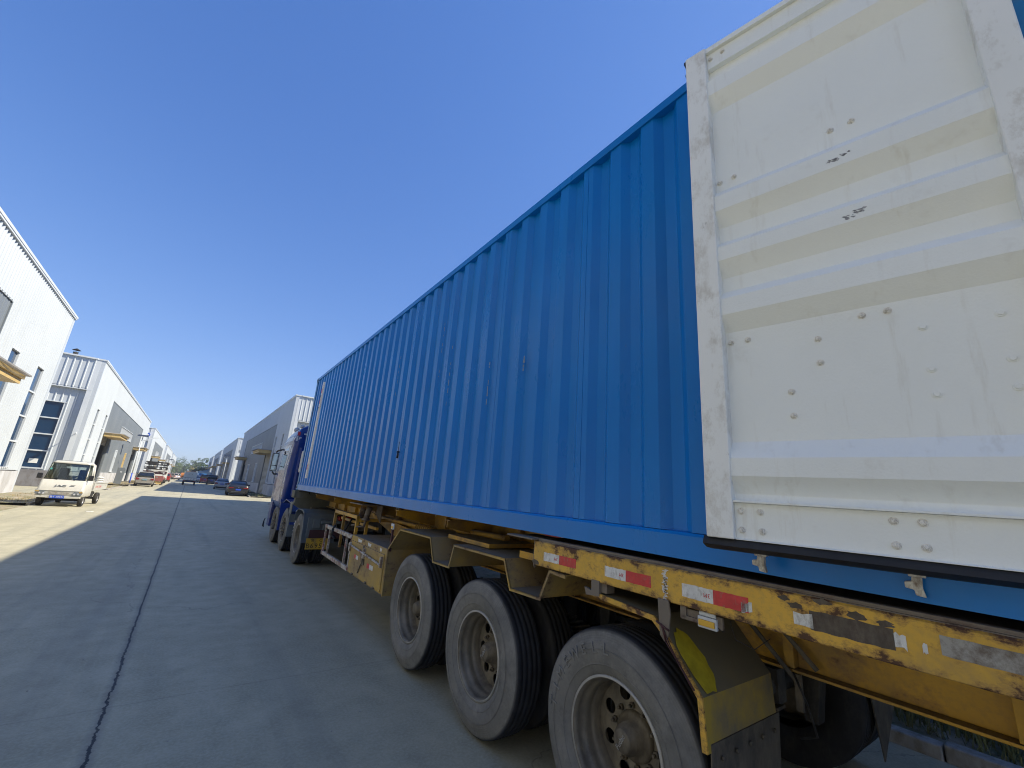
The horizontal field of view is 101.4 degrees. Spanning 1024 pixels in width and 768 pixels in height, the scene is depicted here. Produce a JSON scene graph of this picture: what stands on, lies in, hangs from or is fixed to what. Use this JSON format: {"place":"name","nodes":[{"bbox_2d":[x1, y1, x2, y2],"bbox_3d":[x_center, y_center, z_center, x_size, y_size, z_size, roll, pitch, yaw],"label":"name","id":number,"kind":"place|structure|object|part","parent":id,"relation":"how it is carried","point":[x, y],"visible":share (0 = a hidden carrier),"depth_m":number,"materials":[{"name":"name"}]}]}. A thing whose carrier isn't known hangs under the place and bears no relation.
{"place":"outdoors","nodes":[
{"label":"outdoors","id":0,"kind":"place"},
{"bbox_2d":[0,492,46,502],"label":"verge","id":1,"kind":"structure","parent":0,"point":[7,494],"depth_m":20.31,"materials":[{"name":"beige concrete"}]},
{"bbox_2d":[0,207,77,492],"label":"warehouse","id":2,"kind":"structure","parent":0,"point":[38,316],"depth_m":20.90,"materials":[{"name":"white metal"}]},
{"bbox_2d":[0,347,19,402],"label":"slit window","id":3,"kind":"structure","parent":2,"relation":"in","point":[14,355],"depth_m":19.72,"materials":[{"name":"white glass"}]},
{"bbox_2d":[0,366,43,467],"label":"slit window","id":4,"kind":"structure","parent":2,"relation":"in","point":[38,375],"depth_m":22.57,"materials":[{"name":"white glass"}]},
{"bbox_2d":[109,481,133,484],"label":"verge","id":5,"kind":"structure","parent":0,"point":[123,482],"depth_m":51.69,"materials":[{"name":"beige concrete"}]},
{"bbox_2d":[0,481,133,501],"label":"grass","id":6,"kind":"structure","parent":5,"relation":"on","point":[4,498],"depth_m":19.88,"materials":[{"name":"plant"}]},
{"bbox_2d":[113,467,125,483],"bbox_3d":[-45.089,10.543,48.138,0.739,1.850,0.415,15,-18,-35],"label":"cabinet","id":7,"kind":"object","parent":5,"relation":"on","point":[119,475],"visible":0.89,"depth_m":47.99,"materials":[{"name":"grey metal"}]},
{"bbox_2d":[129,434,152,482],"bbox_3d":[-49.223,10.018,55.706,2.200,6.440,0.900,15,-18,-35],"label":"street lamp","id":8,"kind":"object","parent":5,"relation":"on","point":[137,454],"visible":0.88,"depth_m":55.53,"materials":[{"name":"grey metal"}]},
{"bbox_2d":[12,479,270,503],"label":"side road","id":9,"kind":"structure","parent":0,"point":[26,489],"depth_m":30.85,"materials":[{"name":"concrete"}]},
{"bbox_2d":[0,0,782,471],"label":"sky","id":10,"kind":"structure","parent":0,"point":[227,200],"materials":[{"name":"blue"}]},
{"bbox_2d":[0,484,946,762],"bbox_3d":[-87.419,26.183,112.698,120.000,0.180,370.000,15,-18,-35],"label":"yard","id":11,"kind":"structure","parent":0,"point":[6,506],"depth_m":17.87,"materials":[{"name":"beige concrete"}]},
{"bbox_2d":[25,500,53,505],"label":"kerb","id":12,"kind":"structure","parent":11,"relation":"on","point":[30,503],"depth_m":18.17,"materials":[{"name":"concrete"}]},
{"bbox_2d":[15,348,151,486],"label":"warehouse","id":13,"kind":"structure","parent":11,"relation":"on","point":[93,411],"depth_m":35.42,"materials":[{"name":"white metal"}]},
{"bbox_2d":[21,400,66,468],"bbox_3d":[-38.345,3.724,32.732,3.770,5.410,0.220,15,-18,-35],"label":"gable window","id":14,"kind":"structure","parent":13,"relation":"in","point":[48,421],"depth_m":33.43,"materials":[{"name":"blue glass"}]},
{"bbox_2d":[77,409,99,470],"bbox_3d":[-37.650,4.881,37.138,0.290,5.480,1.170,15,-18,-35],"label":"slit window","id":15,"kind":"structure","parent":13,"relation":"in","point":[98,410],"depth_m":37.54,"materials":[{"name":"white glass"}]},
{"bbox_2d":[91,414,107,462],"bbox_3d":[-40.509,5.680,40.846,0.290,5.480,1.170,15,-18,-35],"label":"slit window","id":16,"kind":"structure","parent":13,"relation":"in","point":[106,414],"depth_m":41.32,"materials":[{"name":"white glass"}]},
{"bbox_2d":[95,436,109,481],"bbox_3d":[-43.362,7.979,43.819,0.260,4.970,4.940,15,-18,-35],"label":"roller door","id":17,"kind":"structure","parent":13,"relation":"in","point":[104,439],"depth_m":45.61,"materials":[{"name":"grey metal"}]},
{"bbox_2d":[109,450,117,471],"bbox_3d":[-49.016,9.474,51.499,0.220,2.680,1.860,15,-18,-35],"label":"window","id":18,"kind":"structure","parent":13,"relation":"in","point":[116,451],"depth_m":51.53,"materials":[{"name":"white glass"}]},
{"bbox_2d":[121,453,126,467],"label":"window","id":19,"kind":"structure","parent":13,"relation":"in","point":[124,457],"depth_m":58.95,"materials":[{"name":"yellow glass"}]},
{"bbox_2d":[120,426,132,442],"bbox_3d":[-51.713,6.851,56.198,0.200,1.250,12.400,15,-18,-35],"label":"strip window","id":20,"kind":"structure","parent":13,"relation":"in","point":[123,431],"depth_m":56.29,"materials":[{"name":"white glass"}]},
{"bbox_2d":[125,450,134,480],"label":"roller door","id":21,"kind":"structure","parent":13,"relation":"in","point":[133,453],"depth_m":67.80,"materials":[{"name":"grey metal"}]},
{"bbox_2d":[134,427,166,478],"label":"warehouse","id":22,"kind":"structure","parent":11,"relation":"on","point":[156,445],"depth_m":93.33,"materials":[{"name":"white metal"}]},
{"bbox_2d":[160,445,172,468],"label":"warehouse","id":23,"kind":"structure","parent":11,"relation":"on","point":[168,453],"depth_m":152.09,"materials":[{"name":"white metal"}]},
{"bbox_2d":[168,453,176,472],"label":"warehouse","id":24,"kind":"structure","parent":11,"relation":"on","point":[174,457],"depth_m":206.13,"materials":[{"name":"white metal"}]},
{"bbox_2d":[174,458,183,472],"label":"tree","id":25,"kind":"object","parent":11,"relation":"on","point":[180,465],"visible":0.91,"depth_m":242.58,"materials":[{"name":"green plant"}]},
{"bbox_2d":[198,458,208,468],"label":"tree","id":26,"kind":"object","parent":11,"relation":"on","point":[206,461],"visible":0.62,"depth_m":251.68,"materials":[{"name":"green plant"}]},
{"bbox_2d":[205,456,214,471],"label":"warehouse","id":27,"kind":"structure","parent":11,"relation":"on","point":[211,461],"depth_m":200.43,"materials":[{"name":"white metal"}]},
{"bbox_2d":[209,450,222,474],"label":"warehouse","id":28,"kind":"structure","parent":11,"relation":"on","point":[214,467],"depth_m":156.18,"materials":[{"name":"white metal"}]},
{"bbox_2d":[216,438,243,481],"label":"warehouse","id":29,"kind":"structure","parent":11,"relation":"on","point":[233,449],"depth_m":102.82,"materials":[{"name":"white metal"}]},
{"bbox_2d":[234,394,313,495],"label":"warehouse","id":30,"kind":"structure","parent":11,"relation":"on","point":[266,437],"depth_m":53.19,"materials":[{"name":"white metal"}]},
{"bbox_2d":[251,463,256,481],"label":"window","id":31,"kind":"structure","parent":30,"relation":"in","point":[256,463],"depth_m":60.11,"materials":[{"name":"grey glass"}]},
{"bbox_2d":[251,442,262,453],"bbox_3d":[-39.379,10.011,64.581,0.200,1.250,12.400,15,-18,-35],"label":"strip window","id":32,"kind":"structure","parent":30,"relation":"in","point":[259,446],"depth_m":64.24,"materials":[{"name":"grey glass"}]},
{"bbox_2d":[257,454,270,493],"bbox_3d":[-31.070,11.259,52.656,0.160,4.970,4.940,15,-18,-35],"label":"roller door","id":33,"kind":"structure","parent":30,"relation":"in","point":[267,457],"depth_m":53.11,"materials":[{"name":"grey metal"}]},
{"bbox_2d":[266,437,276,482],"bbox_3d":[-28.329,8.931,49.603,0.290,5.480,1.170,15,-18,-35],"label":"slit window","id":34,"kind":"structure","parent":30,"relation":"in","point":[276,437],"depth_m":50.01,"materials":[{"name":"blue glass"}]},
{"bbox_2d":[272,434,283,483],"bbox_3d":[-25.469,8.131,45.896,0.290,5.480,1.170,15,-18,-35],"label":"slit window","id":35,"kind":"structure","parent":30,"relation":"in","point":[283,434],"depth_m":46.17,"materials":[{"name":"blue glass"}]},
{"bbox_2d":[268,503,1023,767],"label":"kerb","id":36,"kind":"structure","parent":11,"relation":"on","point":[955,754],"depth_m":3.25,"materials":[{"name":"concrete"}]},
{"bbox_2d":[0,478,958,767],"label":"road","id":37,"kind":"structure","parent":0,"point":[304,670],"depth_m":4.15,"materials":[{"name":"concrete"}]},
{"bbox_2d":[34,460,108,506],"bbox_3d":[-20.693,4.688,19.904,1.790,1.960,4.226,14,-18,-31],"label":"pickup truck","id":38,"kind":"object","parent":37,"relation":"on","point":[61,484],"visible":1,"depth_m":18.63,"materials":[{"name":"beige paint"}]},
{"bbox_2d":[133,472,157,486],"bbox_3d":[-44.346,11.494,50.704,2.150,1.660,4.667,16,-19,-37],"label":"minivan","id":39,"kind":"object","parent":37,"relation":"on","point":[144,478],"visible":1,"depth_m":49.09,"materials":[{"name":"silver metal"}]},
{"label":"windows","id":40,"kind":"part","parent":39,"relation":"part of","materials":[{"name":"black glass"}]},
{"bbox_2d":[145,468,164,484],"bbox_3d":[-51.349,13.248,60.256,2.150,2.300,5.650,15,-18,-35],"label":"trailer","id":41,"kind":"object","parent":37,"relation":"on","point":[160,478],"visible":0.51,"depth_m":58.41,"materials":[{"name":"red metal"}]},
{"bbox_2d":[143,470,166,474],"bbox_3d":[-51.382,12.739,60.359,2.400,0.430,5.580,15,-18,-35],"label":"steel frame","id":42,"kind":"object","parent":41,"relation":"on","point":[160,472],"visible":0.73,"depth_m":58.77,"materials":[{"name":"grey metal"}]},
{"bbox_2d":[145,461,168,465],"bbox_3d":[-51.295,11.536,60.686,2.400,0.430,5.580,15,-18,-35],"label":"steel frame","id":43,"kind":"object","parent":42,"relation":"on","point":[153,463],"visible":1,"depth_m":59.14,"materials":[{"name":"grey metal"}]},
{"bbox_2d":[144,466,167,470],"bbox_3d":[-51.340,12.162,60.516,2.400,0.430,5.580,15,-18,-35],"label":"steel frame","id":44,"kind":"object","parent":41,"relation":"on","point":[153,467],"visible":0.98,"depth_m":58.86,"materials":[{"name":"grey metal"}]},
{"bbox_2d":[151,469,167,482],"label":"cargo truck","id":45,"kind":"object","parent":37,"relation":"on","point":[164,480],"visible":0.4,"depth_m":68.32,"materials":[{"name":"white paint"}]},
{"bbox_2d":[166,473,171,481],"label":"car","id":46,"kind":"object","parent":37,"relation":"on","point":[168,477],"visible":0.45,"depth_m":84.58,"materials":[{"name":"red paint"}]},
{"bbox_2d":[170,473,180,479],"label":"car","id":47,"kind":"object","parent":37,"relation":"on","point":[176,476],"visible":0.74,"depth_m":121.63,"materials":[{"name":"paint"}]},
{"bbox_2d":[177,457,190,472],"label":"tree","id":48,"kind":"object","parent":37,"relation":"on","point":[184,465],"visible":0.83,"depth_m":253.88,"materials":[{"name":"green plant"}]},
{"bbox_2d":[182,472,196,484],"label":"cargo truck","id":49,"kind":"object","parent":37,"relation":"on","point":[189,476],"visible":0.99,"depth_m":70.19,"materials":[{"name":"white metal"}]},
{"bbox_2d":[193,458,203,470],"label":"tree","id":50,"kind":"object","parent":37,"relation":"on","point":[195,462],"visible":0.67,"depth_m":256.21,"materials":[{"name":"green plant"}]},
{"bbox_2d":[195,467,206,470],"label":"tree","id":51,"kind":"object","parent":37,"relation":"on","point":[201,469],"visible":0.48,"depth_m":221.22,"materials":[{"name":"green plant"}]},
{"bbox_2d":[199,474,207,482],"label":"van","id":52,"kind":"object","parent":37,"relation":"on","point":[203,478],"visible":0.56,"depth_m":94.08,"materials":[{"name":"red paint"}]},
{"bbox_2d":[196,471,211,474],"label":"cargo truck","id":53,"kind":"object","parent":37,"relation":"on","point":[208,473],"visible":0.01,"depth_m":150.25,"materials":[{"name":"blue metal"}]},
{"bbox_2d":[206,475,217,484],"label":"van","id":54,"kind":"object","parent":37,"relation":"on","point":[211,479],"visible":0.59,"depth_m":84.53,"materials":[{"name":"brown paint"}]},
{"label":"windows","id":55,"kind":"part","parent":54,"relation":"part of","materials":[{"name":"black glass"}]},
{"bbox_2d":[213,479,229,488],"bbox_3d":[-42.210,14.547,61.014,2.220,1.460,4.897,14,-18,-32],"label":"sedan","id":56,"kind":"object","parent":37,"relation":"on","point":[219,483],"visible":0.59,"depth_m":59.13,"materials":[{"name":"silver metal"}]},
{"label":"windows","id":57,"kind":"part","parent":56,"relation":"part of","materials":[{"name":"black glass"}]},
{"bbox_2d":[225,480,249,495],"bbox_3d":[-28.164,10.662,42.962,2.220,1.460,4.897,14,-18,-33],"label":"sedan","id":58,"kind":"object","parent":37,"relation":"on","point":[237,487],"visible":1,"depth_m":41.24,"materials":[{"name":"grey paint"}]},
{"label":"windows","id":59,"kind":"part","parent":58,"relation":"part of","materials":[{"name":"black glass"}]},
{"bbox_2d":[262,425,393,563],"bbox_3d":[-5.099,2.912,12.172,2.908,3.502,6.350,14,-18,-34],"label":"truck tractor","id":60,"kind":"object","parent":37,"relation":"on","point":[297,532],"visible":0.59,"depth_m":10.60,"materials":[{"name":"blue paint"}]},
{"bbox_2d":[291,490,1023,767],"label":"container trailer","id":61,"kind":"object","parent":37,"relation":"on","point":[594,655],"visible":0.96,"depth_m":2.29,"materials":[{"name":"metal"}]},
{"bbox_2d":[296,0,1023,620],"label":"shipping container","id":62,"kind":"object","parent":61,"relation":"on","point":[748,296],"visible":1,"depth_m":1.87,"materials":[{"name":"blue metal"}]},
{"bbox_2d":[684,0,1023,597],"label":"door","id":63,"kind":"structure","parent":62,"relation":"in","point":[857,166],"depth_m":1.62,"materials":[{"name":"white paint"}]},
{"bbox_2d":[473,566,1023,766],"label":"verge","id":64,"kind":"structure","parent":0,"point":[480,571],"depth_m":3.47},
{"bbox_2d":[893,706,1023,766],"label":"grass","id":65,"kind":"structure","parent":0,"point":[1013,752],"depth_m":3.41,"materials":[{"name":"green plant"}]},
{"bbox_3d":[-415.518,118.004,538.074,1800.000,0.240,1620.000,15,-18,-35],"label":"ground","id":66,"kind":"structure","parent":0,"visible":0},
{"bbox_2d":[175,461,207,473],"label":"woodland","id":67,"kind":"object","parent":66,"relation":"on","point":[186,467],"visible":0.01,"depth_m":267.07,"materials":[{"name":"green plant"}]},
{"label":"verge","id":68,"kind":"structure","parent":0,"visible":0},
{"bbox_2d":[248,490,271,496],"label":"grass","id":69,"kind":"structure","parent":68,"relation":"on","point":[257,495],"depth_m":43.74,"materials":[{"name":"green plant"}]}
]}

